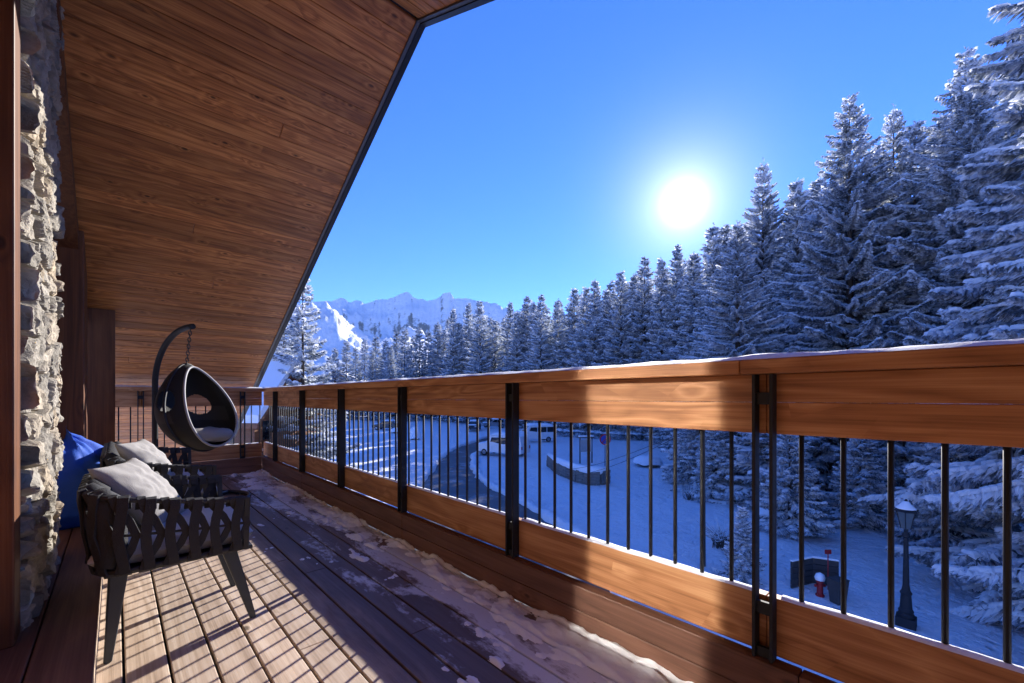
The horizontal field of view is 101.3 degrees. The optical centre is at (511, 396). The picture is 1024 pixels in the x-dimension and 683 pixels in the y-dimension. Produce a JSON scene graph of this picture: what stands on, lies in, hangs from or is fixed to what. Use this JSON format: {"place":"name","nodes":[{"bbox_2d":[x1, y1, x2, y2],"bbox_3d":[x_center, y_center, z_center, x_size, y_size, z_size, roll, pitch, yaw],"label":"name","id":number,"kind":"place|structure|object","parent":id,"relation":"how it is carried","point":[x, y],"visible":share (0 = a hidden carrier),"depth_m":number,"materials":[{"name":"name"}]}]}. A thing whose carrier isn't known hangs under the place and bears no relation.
{"place":"outdoors","nodes":[
{"label":"outdoors","id":0,"kind":"place"},
{"bbox_2d":[94,473,615,682],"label":"deck","id":1,"kind":"structure","parent":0,"point":[343,617],"depth_m":1.96,"materials":[{"name":"brown wood"}]},
{"bbox_2d":[0,527,101,682],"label":"deck step","id":2,"kind":"object","parent":1,"relation":"on","point":[57,641],"depth_m":1.54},
{"bbox_2d":[56,429,103,529],"bbox_3d":[-3.073,0.525,2.888,0.703,0.665,0.651,0,0,-43],"label":"cushion","id":3,"kind":"object","parent":2,"relation":"on","point":[81,455],"visible":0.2,"depth_m":2.75,"materials":[{"name":"blue fabric"}]},
{"bbox_2d":[100,441,216,505],"bbox_3d":[-2.563,0.695,3.053,0.597,0.710,1.311,0,0,-43],"label":"woven armchair","id":4,"kind":"object","parent":1,"relation":"on","point":[110,456],"visible":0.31,"depth_m":2.70,"materials":[{"name":"grey fabric"}]},
{"bbox_2d":[114,439,174,480],"bbox_3d":[-2.339,0.430,2.715,0.157,0.370,0.360,-38,13,-17],"label":"scatter cushion","id":5,"kind":"object","parent":4,"relation":"on","point":[144,450],"visible":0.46,"depth_m":2.63,"materials":[{"name":"grey fabric"}]},
{"bbox_2d":[76,473,255,663],"bbox_3d":[-1.602,0.695,1.974,0.598,0.710,0.731,0,0,-43],"label":"woven armchair","id":6,"kind":"object","parent":1,"relation":"on","point":[120,543],"visible":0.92,"depth_m":1.69,"materials":[{"name":"wicker"}]},
{"bbox_2d":[88,457,186,530],"bbox_3d":[-1.718,0.445,1.954,0.145,0.370,0.360,-40,12,-15],"label":"scatter cushion","id":7,"kind":"object","parent":6,"relation":"on","point":[133,477],"visible":0.52,"depth_m":1.87,"materials":[{"name":"grey fabric"}]},
{"bbox_2d":[152,324,251,504],"bbox_3d":[-3.169,0.164,4.137,1.016,1.771,0.861,0,0,-15],"label":"hanging chair stand","id":8,"kind":"object","parent":1,"relation":"on","point":[169,339],"visible":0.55,"depth_m":4.37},
{"bbox_2d":[154,329,237,451],"bbox_3d":[-3.099,-0.077,4.150,0.665,1.230,0.655,0,0,-43],"label":"hanging egg chair","id":9,"kind":"object","parent":8,"relation":"hanging from","point":[181,424],"visible":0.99,"depth_m":4.08,"materials":[{"name":"metal"}]},
{"bbox_2d":[182,457,261,475],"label":"deck kerb","id":10,"kind":"structure","parent":1,"relation":"on","point":[237,466],"depth_m":5.71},
{"bbox_2d":[115,385,262,463],"bbox_3d":[-4.155,0.350,5.482,1.552,0.992,0.175,0,0,-43],"label":"balcony railing","id":11,"kind":"object","parent":10,"relation":"on","point":[239,396],"visible":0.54,"depth_m":5.58,"materials":[{"name":"black metal"}]},
{"bbox_2d":[228,469,693,682],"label":"snow patches","id":12,"kind":"object","parent":1,"relation":"on","point":[616,662],"visible":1,"depth_m":1.90,"materials":[{"name":"snow"}]},
{"bbox_2d":[262,457,836,682],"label":"deck kerb","id":13,"kind":"structure","parent":1,"relation":"on","point":[681,650],"depth_m":1.88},
{"bbox_2d":[262,338,1023,682],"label":"balcony railing","id":14,"kind":"object","parent":13,"relation":"on","point":[960,392],"visible":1,"depth_m":1.46,"materials":[{"name":"wood"}]},
{"bbox_2d":[704,430,705,566],"bbox_3d":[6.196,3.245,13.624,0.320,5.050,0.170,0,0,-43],"label":"baluster","id":15,"kind":"object","parent":14,"relation":"attached to","point":[704,509],"visible":0.15,"depth_m":13.56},
{"bbox_2d":[410,426,420,439],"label":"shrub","id":16,"kind":"object","parent":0,"point":[412,433],"visible":0.68,"depth_m":55.44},
{"bbox_2d":[271,292,567,380],"bbox_3d":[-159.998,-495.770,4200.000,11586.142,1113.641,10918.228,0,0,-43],"label":"mountains","id":17,"kind":"structure","parent":0,"point":[355,323],"depth_m":3944.95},
{"bbox_2d":[409,438,609,591],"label":"road","id":18,"kind":"structure","parent":0,"point":[493,499],"depth_m":25.84,"materials":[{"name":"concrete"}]},
{"bbox_2d":[297,0,1023,318],"label":"sky","id":19,"kind":"structure","parent":0,"point":[521,149],"materials":[{"name":"blue"}]},
{"bbox_2d":[311,383,1023,682],"bbox_3d":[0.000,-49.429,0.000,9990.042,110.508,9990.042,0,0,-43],"label":"snow ground","id":20,"kind":"structure","parent":0,"point":[867,570],"depth_m":17.36,"materials":[{"name":"snow"}]},
{"bbox_2d":[0,0,494,649],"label":"chalet","id":21,"kind":"object","parent":20,"relation":"on","point":[168,168],"visible":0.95,"depth_m":2.90,"materials":[{"name":"wood"}]},
{"bbox_2d":[222,361,321,475],"bbox_3d":[-16.219,1.786,23.985,8.650,7.612,5.800,0,0,7],"label":"neighbour chalet","id":22,"kind":"object","parent":20,"relation":"on","point":[273,376],"visible":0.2,"depth_m":22.13,"materials":[{"name":"glass"}]},
{"bbox_2d":[260,418,272,441],"bbox_3d":[-12.990,1.750,22.366,0.082,1.200,1.100,0,0,7],"label":"window","id":23,"kind":"structure","parent":22,"relation":"in","point":[264,433],"depth_m":22.11,"materials":[{"name":"black glass"}]},
{"bbox_2d":[271,329,312,452],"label":"larch","id":24,"kind":"object","parent":20,"relation":"on","point":[284,344],"visible":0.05,"depth_m":28.83,"materials":[{"name":"white"}]},
{"bbox_2d":[259,277,359,489],"bbox_3d":[-11.899,-0.306,24.185,6.027,13.528,5.898,0,0,2],"label":"larch","id":25,"kind":"object","parent":20,"relation":"on","point":[296,331],"visible":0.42,"depth_m":23.66,"materials":[{"name":"white"}]},
{"bbox_2d":[326,348,348,418],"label":"spruce","id":26,"kind":"object","parent":20,"relation":"on","point":[334,358],"visible":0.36,"depth_m":101.76,"materials":[{"name":"white"}]},
{"bbox_2d":[334,339,360,419],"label":"spruce","id":27,"kind":"object","parent":20,"relation":"on","point":[345,359],"visible":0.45,"depth_m":103.00,"materials":[{"name":"white"}]},
{"bbox_2d":[349,347,370,418],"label":"spruce","id":28,"kind":"object","parent":20,"relation":"on","point":[358,370],"visible":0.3,"depth_m":110.28,"materials":[{"name":"white"}]},
{"bbox_2d":[357,338,369,412],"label":"spruce","id":29,"kind":"object","parent":20,"relation":"on","point":[364,350],"visible":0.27,"depth_m":130.24,"materials":[{"name":"white"}]},
{"bbox_2d":[359,350,382,420],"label":"spruce","id":30,"kind":"object","parent":20,"relation":"on","point":[374,367],"visible":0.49,"depth_m":99.27,"materials":[{"name":"white"}]},
{"bbox_2d":[360,336,382,418],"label":"spruce","id":31,"kind":"object","parent":20,"relation":"on","point":[377,349],"visible":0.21,"depth_m":109.51,"materials":[{"name":"white"}]},
{"bbox_2d":[374,341,392,419],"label":"spruce","id":32,"kind":"object","parent":20,"relation":"on","point":[383,357],"visible":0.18,"depth_m":106.64,"materials":[{"name":"white"}]},
{"bbox_2d":[374,419,394,429],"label":"parked car","id":33,"kind":"object","parent":20,"relation":"on","point":[386,424],"visible":0.51,"depth_m":70.59,"materials":[{"name":"paint"}]},
{"bbox_2d":[375,345,397,421],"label":"spruce","id":34,"kind":"object","parent":20,"relation":"on","point":[389,353],"visible":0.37,"depth_m":97.71,"materials":[{"name":"white"}]},
{"bbox_2d":[386,331,409,378],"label":"spruce","id":35,"kind":"object","parent":20,"relation":"on","point":[396,343],"visible":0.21,"depth_m":111.17,"materials":[{"name":"white"}]},
{"bbox_2d":[388,327,421,421],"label":"spruce","id":36,"kind":"object","parent":20,"relation":"on","point":[403,340],"visible":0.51,"depth_m":97.16,"materials":[{"name":"white"}]},
{"bbox_2d":[409,335,420,377],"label":"spruce","id":37,"kind":"object","parent":20,"relation":"on","point":[411,341],"visible":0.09,"depth_m":120.36,"materials":[{"name":"white"}]},
{"bbox_2d":[409,326,429,416],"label":"spruce","id":38,"kind":"object","parent":20,"relation":"on","point":[420,357],"visible":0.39,"depth_m":111.38,"materials":[{"name":"white"}]},
{"bbox_2d":[415,331,432,373],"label":"spruce","id":39,"kind":"object","parent":20,"relation":"on","point":[426,335],"visible":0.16,"depth_m":118.45,"materials":[{"name":"white"}]},
{"bbox_2d":[422,322,443,418],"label":"spruce","id":40,"kind":"object","parent":20,"relation":"on","point":[437,336],"visible":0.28,"depth_m":105.82,"materials":[{"name":"white"}]},
{"bbox_2d":[420,329,454,418],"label":"spruce","id":41,"kind":"object","parent":20,"relation":"on","point":[442,342],"visible":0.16,"depth_m":104.38,"materials":[{"name":"white"}]},
{"bbox_2d":[432,308,467,422],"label":"spruce","id":42,"kind":"object","parent":20,"relation":"on","point":[452,337],"visible":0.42,"depth_m":94.87,"materials":[{"name":"white"}]},
{"bbox_2d":[437,323,468,420],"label":"spruce","id":43,"kind":"object","parent":20,"relation":"on","point":[462,349],"visible":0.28,"depth_m":95.39,"materials":[{"name":"white"}]},
{"bbox_2d":[407,429,521,512],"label":"snow bank","id":44,"kind":"structure","parent":20,"relation":"on","point":[435,461],"depth_m":35.61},
{"bbox_2d":[454,302,477,368],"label":"spruce","id":45,"kind":"object","parent":20,"relation":"on","point":[468,317],"visible":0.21,"depth_m":99.25,"materials":[{"name":"white"}]},
{"bbox_2d":[468,419,480,429],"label":"parked car","id":46,"kind":"object","parent":20,"relation":"on","point":[471,424],"visible":0.63,"depth_m":69.79,"materials":[{"name":"paint"}]},
{"bbox_2d":[454,301,498,422],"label":"spruce","id":47,"kind":"object","parent":20,"relation":"on","point":[475,365],"visible":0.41,"depth_m":89.03,"materials":[{"name":"white"}]},
{"bbox_2d":[479,320,506,420],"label":"spruce","id":48,"kind":"object","parent":20,"relation":"on","point":[492,357],"visible":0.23,"depth_m":88.74,"materials":[{"name":"white"}]},
{"bbox_2d":[481,418,504,427],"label":"parked car","id":49,"kind":"object","parent":20,"relation":"on","point":[493,421],"visible":0.71,"depth_m":73.64,"materials":[{"name":"grey paint"}]},
{"bbox_2d":[479,432,529,454],"bbox_3d":[-0.868,4.486,40.515,5.024,2.281,1.978,0,0,30],"label":"parked van","id":50,"kind":"object","parent":20,"relation":"on","point":[493,442],"visible":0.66,"depth_m":39.79,"materials":[{"name":"white paint"}]},
{"bbox_2d":[496,302,518,371],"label":"spruce","id":51,"kind":"object","parent":20,"relation":"on","point":[509,316],"visible":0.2,"depth_m":88.67,"materials":[{"name":"white"}]},
{"bbox_2d":[501,311,524,371],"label":"spruce","id":52,"kind":"object","parent":20,"relation":"on","point":[516,343],"visible":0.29,"depth_m":80.90,"materials":[{"name":"white"}]},
{"bbox_2d":[502,296,545,425],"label":"spruce","id":53,"kind":"object","parent":20,"relation":"on","point":[525,308],"visible":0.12,"depth_m":81.30,"materials":[{"name":"white"}]},
{"bbox_2d":[516,302,545,369],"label":"spruce","id":54,"kind":"object","parent":20,"relation":"on","point":[530,317],"visible":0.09,"depth_m":80.63,"materials":[{"name":"white"}]},
{"bbox_2d":[519,423,552,441],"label":"parked van","id":55,"kind":"object","parent":20,"relation":"on","point":[546,431],"visible":0.46,"depth_m":51.01,"materials":[{"name":"white paint"}]},
{"bbox_2d":[518,294,556,428],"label":"spruce","id":56,"kind":"object","parent":20,"relation":"on","point":[540,337],"visible":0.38,"depth_m":71.98,"materials":[{"name":"white"}]},
{"bbox_2d":[469,433,635,602],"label":"snow bank","id":57,"kind":"structure","parent":20,"relation":"on","point":[547,517],"depth_m":20.33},
{"bbox_2d":[541,299,569,430],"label":"spruce","id":58,"kind":"object","parent":20,"relation":"on","point":[556,317],"visible":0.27,"depth_m":71.58,"materials":[{"name":"white"}]},
{"bbox_2d":[549,298,569,353],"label":"spruce","id":59,"kind":"object","parent":20,"relation":"on","point":[563,312],"visible":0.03,"depth_m":87.06,"materials":[{"name":"white"}]},
{"bbox_2d":[550,287,584,428],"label":"spruce","id":60,"kind":"object","parent":20,"relation":"on","point":[573,302],"visible":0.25,"depth_m":70.94,"materials":[{"name":"white"}]},
{"bbox_2d":[546,453,610,485],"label":"stone wall","id":61,"kind":"structure","parent":20,"relation":"on","point":[597,478],"depth_m":27.35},
{"bbox_2d":[551,286,608,434],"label":"spruce","id":62,"kind":"object","parent":20,"relation":"on","point":[578,347],"visible":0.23,"depth_m":63.87,"materials":[{"name":"white"}]},
{"bbox_2d":[578,435,593,463],"bbox_3d":[6.257,4.515,35.514,1.360,2.530,0.400,0,0,-15],"label":"notice board","id":63,"kind":"object","parent":20,"relation":"on","point":[582,445],"visible":0.84,"depth_m":35.41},
{"bbox_2d":[566,278,623,435],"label":"spruce","id":64,"kind":"object","parent":20,"relation":"on","point":[596,327],"visible":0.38,"depth_m":61.51,"materials":[{"name":"white"}]},
{"bbox_2d":[587,289,623,363],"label":"spruce","id":65,"kind":"object","parent":20,"relation":"on","point":[606,302],"visible":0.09,"depth_m":66.65,"materials":[{"name":"white"}]},
{"bbox_2d":[556,428,663,440],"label":"hedge","id":66,"kind":"object","parent":20,"relation":"on","point":[567,433],"visible":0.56,"depth_m":55.93,"materials":[{"name":"white"}]},
{"bbox_2d":[573,270,647,437],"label":"spruce","id":67,"kind":"object","parent":20,"relation":"on","point":[615,323],"visible":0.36,"depth_m":59.30,"materials":[{"name":"white"}]},
{"bbox_2d":[603,279,619,356],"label":"spruce","id":68,"kind":"object","parent":20,"relation":"on","point":[612,286],"visible":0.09,"depth_m":76.69,"materials":[{"name":"white"}]},
{"bbox_2d":[603,256,659,439],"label":"spruce","id":69,"kind":"object","parent":20,"relation":"on","point":[635,348],"visible":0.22,"depth_m":57.63,"materials":[{"name":"white"}]},
{"bbox_2d":[617,274,647,361],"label":"spruce","id":70,"kind":"object","parent":20,"relation":"on","point":[631,282],"visible":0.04,"depth_m":61.17,"materials":[{"name":"white"}]},
{"bbox_2d":[633,454,662,466],"bbox_3d":[10.923,5.088,33.842,2.291,0.912,2.267,0,0,-43],"label":"snow mound","id":71,"kind":"object","parent":20,"relation":"on","point":[643,460],"visible":0.82,"depth_m":33.18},
{"bbox_2d":[630,257,678,440],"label":"spruce","id":72,"kind":"object","parent":20,"relation":"on","point":[656,318],"visible":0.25,"depth_m":53.99,"materials":[{"name":"white"}]},
{"bbox_2d":[645,244,692,440],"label":"spruce","id":73,"kind":"object","parent":20,"relation":"on","point":[677,254],"visible":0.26,"depth_m":52.20,"materials":[{"name":"white"}]},
{"bbox_2d":[648,251,708,445],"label":"spruce","id":74,"kind":"object","parent":20,"relation":"on","point":[691,262],"visible":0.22,"depth_m":46.03,"materials":[{"name":"white"}]},
{"bbox_2d":[677,484,698,500],"bbox_3d":[9.797,5.222,22.890,1.443,0.996,1.547,0,0,4],"label":"bare shrub","id":75,"kind":"object","parent":20,"relation":"on","point":[687,495],"visible":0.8,"depth_m":22.98,"materials":[{"name":"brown plant"}]},
{"bbox_2d":[660,401,728,491],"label":"young spruce","id":76,"kind":"object","parent":20,"relation":"on","point":[688,445],"visible":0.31,"depth_m":25.83,"materials":[{"name":"white"}]},
{"bbox_2d":[658,222,741,448],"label":"spruce","id":77,"kind":"object","parent":20,"relation":"on","point":[713,238],"visible":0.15,"depth_m":42.72,"materials":[{"name":"white"}]},
{"bbox_2d":[687,224,734,356],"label":"spruce","id":78,"kind":"object","parent":20,"relation":"on","point":[725,232],"visible":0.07,"depth_m":43.53,"materials":[{"name":"white"}]},
{"bbox_2d":[684,430,741,502],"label":"young spruce","id":79,"kind":"object","parent":20,"relation":"on","point":[716,452],"visible":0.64,"depth_m":22.61,"materials":[{"name":"white"}]},
{"bbox_2d":[696,517,734,548],"bbox_3d":[7.748,5.068,15.218,1.671,1.024,1.906,0,0,1],"label":"bare shrub","id":80,"kind":"object","parent":20,"relation":"on","point":[719,538],"visible":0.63,"depth_m":15.33,"materials":[{"name":"white plant"}]},
{"bbox_2d":[712,506,768,589],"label":"young spruce","id":81,"kind":"object","parent":20,"relation":"on","point":[742,561],"visible":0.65,"depth_m":12.45,"materials":[{"name":"white"}]},
{"bbox_2d":[665,220,817,485],"bbox_3d":[14.491,-2.225,26.599,9.790,18.334,9.500,0,0,-16],"label":"spruce","id":82,"kind":"object","parent":20,"relation":"on","point":[714,336],"visible":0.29,"depth_m":26.40,"materials":[{"name":"white"}]},
{"bbox_2d":[701,158,802,357],"bbox_3d":[21.633,-7.145,37.056,11.734,27.838,12.218,0,0,38],"label":"spruce","id":83,"kind":"object","parent":20,"relation":"on","point":[766,225],"visible":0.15,"depth_m":36.38,"materials":[{"name":"white"}]},
{"bbox_2d":[708,402,837,517],"bbox_3d":[12.840,2.187,21.021,5.534,8.386,5.373,0,0,24],"label":"young spruce","id":84,"kind":"object","parent":20,"relation":"on","point":[743,463],"visible":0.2,"depth_m":20.86,"materials":[{"name":"white"}]},
{"bbox_2d":[765,191,810,297],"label":"spruce","id":85,"kind":"object","parent":20,"relation":"on","point":[795,221],"depth_m":37.64,"materials":[{"name":"white"}]},
{"bbox_2d":[753,177,823,353],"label":"spruce","id":86,"kind":"object","parent":20,"relation":"on","point":[789,248],"visible":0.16,"depth_m":33.78,"materials":[{"name":"white"}]},
{"bbox_2d":[744,434,840,540],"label":"young spruce","id":87,"kind":"object","parent":20,"relation":"on","point":[788,502],"visible":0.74,"depth_m":16.59,"materials":[{"name":"white"}]},
{"bbox_2d":[773,174,828,351],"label":"spruce","id":88,"kind":"object","parent":20,"relation":"on","point":[813,184],"visible":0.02,"depth_m":34.07,"materials":[{"name":"white"}]},
{"bbox_2d":[790,556,838,587],"bbox_3d":[8.763,5.154,12.285,1.417,0.900,0.362,0,0,0],"label":"timber screen","id":89,"kind":"object","parent":20,"relation":"on","point":[813,565],"visible":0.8,"depth_m":12.27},
{"bbox_2d":[814,572,825,597],"bbox_3d":[8.551,5.243,11.660,0.254,0.730,0.254,0,0,45],"label":"fire hydrant","id":90,"kind":"object","parent":20,"relation":"on","point":[820,578],"visible":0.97,"depth_m":11.60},
{"bbox_2d":[825,550,830,589],"bbox_3d":[9.057,5.032,12.038,0.182,1.311,0.031,0,0,0],"label":"marker post","id":91,"kind":"object","parent":20,"relation":"on","point":[827,552],"visible":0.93,"depth_m":12.03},
{"bbox_2d":[826,576,849,605],"bbox_3d":[8.766,5.214,11.293,0.420,0.650,0.340,0,0,-17],"label":"litter bin","id":92,"kind":"object","parent":20,"relation":"on","point":[834,585],"visible":0.84,"depth_m":11.21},
{"bbox_2d":[742,92,935,475],"bbox_3d":[20.205,-6.162,25.764,12.773,25.259,14.595,0,0,30],"label":"spruce","id":93,"kind":"object","parent":20,"relation":"on","point":[839,241],"visible":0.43,"depth_m":25.14,"materials":[{"name":"white"}]},
{"bbox_2d":[798,402,879,503],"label":"young spruce","id":94,"kind":"object","parent":20,"relation":"on","point":[825,453],"visible":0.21,"depth_m":21.14,"materials":[{"name":"white"}]},
{"bbox_2d":[798,165,890,469],"bbox_3d":[22.351,-5.065,27.987,8.282,22.095,8.891,0,0,4],"label":"spruce","id":95,"kind":"object","parent":20,"relation":"on","point":[842,345],"visible":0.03,"depth_m":27.82,"materials":[{"name":"white"}]},
{"bbox_2d":[815,438,898,537],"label":"young spruce","id":96,"kind":"object","parent":20,"relation":"on","point":[864,479],"visible":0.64,"depth_m":17.65,"materials":[{"name":"white"}]},
{"bbox_2d":[842,143,906,347],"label":"spruce","id":97,"kind":"object","parent":20,"relation":"on","point":[883,176],"visible":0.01,"depth_m":26.51,"materials":[{"name":"white"}]},
{"bbox_2d":[877,103,918,265],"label":"spruce","id":98,"kind":"object","parent":20,"relation":"on","point":[896,146],"visible":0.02,"depth_m":28.69,"materials":[{"name":"white"}]},
{"bbox_2d":[894,499,917,630],"bbox_3d":[9.704,4.168,10.344,0.480,3.300,0.416,0,0,-43],"label":"street lamp","id":99,"kind":"object","parent":20,"relation":"on","point":[906,512],"visible":0.93,"depth_m":10.28,"materials":[{"name":"black metal"}]},
{"bbox_2d":[888,120,934,304],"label":"spruce","id":100,"kind":"object","parent":20,"relation":"on","point":[914,131],"visible":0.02,"depth_m":26.25,"materials":[{"name":"white"}]},
{"bbox_2d":[856,403,969,527],"bbox_3d":[17.772,2.581,18.941,5.015,7.827,5.165,0,0,11],"label":"young spruce","id":101,"kind":"object","parent":20,"relation":"on","point":[905,452],"visible":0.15,"depth_m":18.49,"materials":[{"name":"white"}]},
{"bbox_2d":[833,46,1023,524],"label":"spruce","id":102,"kind":"object","parent":20,"relation":"on","point":[964,106],"visible":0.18,"depth_m":21.71,"materials":[{"name":"white"}]},
{"bbox_2d":[899,113,959,267],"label":"spruce","id":103,"kind":"object","parent":20,"relation":"on","point":[932,139],"visible":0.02,"depth_m":25.96,"materials":[{"name":"white"}]},
{"bbox_2d":[856,1,1023,610],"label":"spruce","id":104,"kind":"object","parent":20,"relation":"on","point":[985,551],"visible":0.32,"depth_m":12.61,"materials":[{"name":"white"}]},
{"bbox_2d":[882,442,1002,547],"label":"young spruce","id":105,"kind":"object","parent":20,"relation":"on","point":[928,534],"visible":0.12,"depth_m":14.75,"materials":[{"name":"white"}]},
{"bbox_2d":[892,110,1019,484],"bbox_3d":[23.586,-4.128,21.083,9.443,20.954,10.003,0,0,15],"label":"spruce","id":106,"kind":"object","parent":20,"relation":"on","point":[962,150],"visible":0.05,"depth_m":21.22,"materials":[{"name":"white"}]},
{"bbox_2d":[903,81,1023,666],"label":"spruce","id":107,"kind":"object","parent":20,"relation":"on","point":[1009,277],"visible":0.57,"depth_m":10.07,"materials":[{"name":"white"}]},
{"bbox_2d":[910,180,1023,531],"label":"spruce","id":108,"kind":"object","parent":20,"relation":"on","point":[1020,526],"visible":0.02,"depth_m":18.14,"materials":[{"name":"white"}]},
{"bbox_2d":[990,20,1023,142],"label":"spruce","id":109,"kind":"object","parent":20,"relation":"on","point":[1003,100],"visible":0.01,"depth_m":25.11,"materials":[{"name":"white"}]},
{"bbox_2d":[996,102,1023,142],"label":"spruce","id":110,"kind":"object","parent":20,"relation":"on","point":[1012,106],"visible":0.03,"depth_m":21.68,"materials":[{"name":"white"}]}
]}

